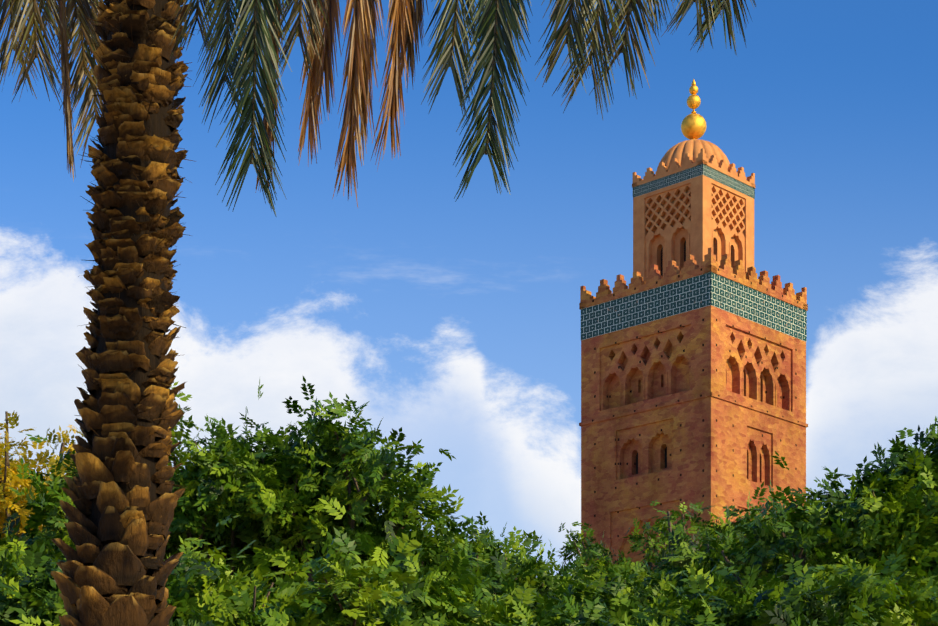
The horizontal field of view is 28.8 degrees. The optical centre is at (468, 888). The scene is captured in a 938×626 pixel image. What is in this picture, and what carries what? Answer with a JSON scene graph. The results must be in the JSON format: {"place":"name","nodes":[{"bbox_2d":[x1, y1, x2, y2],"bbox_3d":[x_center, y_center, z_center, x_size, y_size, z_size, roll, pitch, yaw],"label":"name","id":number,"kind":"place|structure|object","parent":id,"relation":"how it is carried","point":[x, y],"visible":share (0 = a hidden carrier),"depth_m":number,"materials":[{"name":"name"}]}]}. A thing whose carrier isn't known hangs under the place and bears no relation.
{"place":"outdoors","nodes":[
{"label":"outdoors","id":0,"kind":"place"},
{"bbox_2d":[0,411,83,550],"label":"bush","id":1,"kind":"object","parent":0,"point":[15,482],"depth_m":41.90,"materials":[{"name":"plant"}]},
{"bbox_2d":[1,376,501,597],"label":"bush","id":2,"kind":"object","parent":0,"point":[266,518],"depth_m":33.77,"materials":[{"name":"green plant"}]},
{"bbox_2d":[0,0,937,578],"label":"sky","id":3,"kind":"structure","parent":0,"point":[458,323],"materials":[{"name":"blue"}]},
{"bbox_2d":[801,528,852,577],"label":"tree","id":4,"kind":"object","parent":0,"point":[810,562],"depth_m":57.99,"materials":[{"name":"green plant"}]},
{"label":"ground","id":5,"kind":"structure","parent":0,"visible":0},
{"bbox_2d":[0,524,52,577],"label":"bush","id":6,"kind":"object","parent":5,"relation":"on","point":[28,542],"depth_m":34.83,"materials":[{"name":"green plant"}]},
{"bbox_2d":[0,468,60,625],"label":"bush","id":7,"kind":"object","parent":5,"relation":"on","point":[10,546],"visible":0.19,"depth_m":27.49,"materials":[{"name":"green plant"}]},
{"bbox_2d":[29,528,66,571],"bbox_3d":[-6.945,-3.431,39.498,7.726,10.209,8.402,0,0,-2],"label":"tree","id":8,"kind":"object","parent":5,"relation":"on","point":[62,529],"depth_m":37.72,"materials":[{"name":"green plant"}]},
{"bbox_2d":[0,514,356,625],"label":"bush","id":9,"kind":"object","parent":5,"relation":"on","point":[182,578],"depth_m":26.13,"materials":[{"name":"green plant"}]},
{"bbox_2d":[164,534,278,590],"bbox_3d":[-5.433,-3.773,38.450,7.675,10.924,7.222,0,0,-2],"label":"bush","id":10,"kind":"object","parent":5,"relation":"on","point":[243,567],"depth_m":35.44,"materials":[{"name":"green plant"}]},
{"bbox_2d":[166,498,479,625],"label":"bush","id":11,"kind":"object","parent":5,"relation":"on","point":[374,605],"depth_m":24.47,"materials":[{"name":"green plant"}]},
{"bbox_2d":[0,0,755,625],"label":"palm","id":12,"kind":"object","parent":5,"relation":"on","point":[117,570],"depth_m":8.36,"materials":[{"name":"brown plant"}]},
{"bbox_2d":[327,550,644,625],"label":"bush","id":13,"kind":"object","parent":5,"relation":"on","point":[497,612],"visible":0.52,"depth_m":26.32,"materials":[{"name":"green plant"}]},
{"bbox_2d":[408,513,595,616],"bbox_3d":[-0.115,-3.132,37.844,6.846,9.636,6.019,0,0,-2],"label":"bush","id":14,"kind":"object","parent":5,"relation":"on","point":[524,569],"depth_m":37.47,"materials":[{"name":"green plant"}]},
{"bbox_2d":[441,511,649,602],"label":"bush","id":15,"kind":"object","parent":5,"relation":"on","point":[529,557],"depth_m":49.71,"materials":[{"name":"green plant"}]},
{"bbox_2d":[502,600,594,625],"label":"tree","id":16,"kind":"object","parent":5,"relation":"on","point":[542,618],"visible":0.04,"depth_m":26.93,"materials":[{"name":"green plant"}]},
{"bbox_2d":[478,566,679,624],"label":"bush","id":17,"kind":"object","parent":5,"relation":"on","point":[590,587],"depth_m":39.31,"materials":[{"name":"green plant"}]},
{"bbox_2d":[555,500,736,590],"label":"bush","id":18,"kind":"object","parent":5,"relation":"on","point":[592,562],"depth_m":58.17,"materials":[{"name":"green plant"}]},
{"bbox_2d":[579,148,807,571],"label":"minaret","id":19,"kind":"object","parent":5,"relation":"on","point":[693,361],"visible":0.9,"depth_m":142.66,"materials":[{"name":"stone"}]},
{"bbox_2d":[656,139,729,171],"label":"dome","id":20,"kind":"structure","parent":19,"relation":"on","point":[680,150],"depth_m":144.39,"materials":[{"name":"paint"}]},
{"bbox_2d":[681,79,706,139],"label":"finial","id":21,"kind":"object","parent":20,"relation":"on","point":[693,126],"visible":0.98,"depth_m":146.10,"materials":[{"name":"gold metal"}]},
{"bbox_2d":[592,481,825,625],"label":"bush","id":22,"kind":"object","parent":5,"relation":"on","point":[698,556],"depth_m":40.18,"materials":[{"name":"green plant"}]},
{"bbox_2d":[633,566,784,624],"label":"bush","id":23,"kind":"object","parent":5,"relation":"on","point":[675,580],"visible":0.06,"depth_m":29.93,"materials":[{"name":"green plant"}]},
{"bbox_2d":[634,492,788,574],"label":"bush","id":24,"kind":"object","parent":5,"relation":"on","point":[702,533],"depth_m":60.27,"materials":[{"name":"green plant"}]},
{"bbox_2d":[602,549,902,625],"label":"bush","id":25,"kind":"object","parent":5,"relation":"on","point":[766,604],"depth_m":25.14,"materials":[{"name":"green plant"}]},
{"bbox_2d":[660,416,937,625],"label":"bush","id":26,"kind":"object","parent":5,"relation":"on","point":[905,488],"depth_m":31.39,"materials":[{"name":"green plant"}]},
{"bbox_2d":[781,543,937,625],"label":"bush","id":27,"kind":"object","parent":5,"relation":"on","point":[917,593],"depth_m":27.02,"materials":[{"name":"green plant"}]}
]}

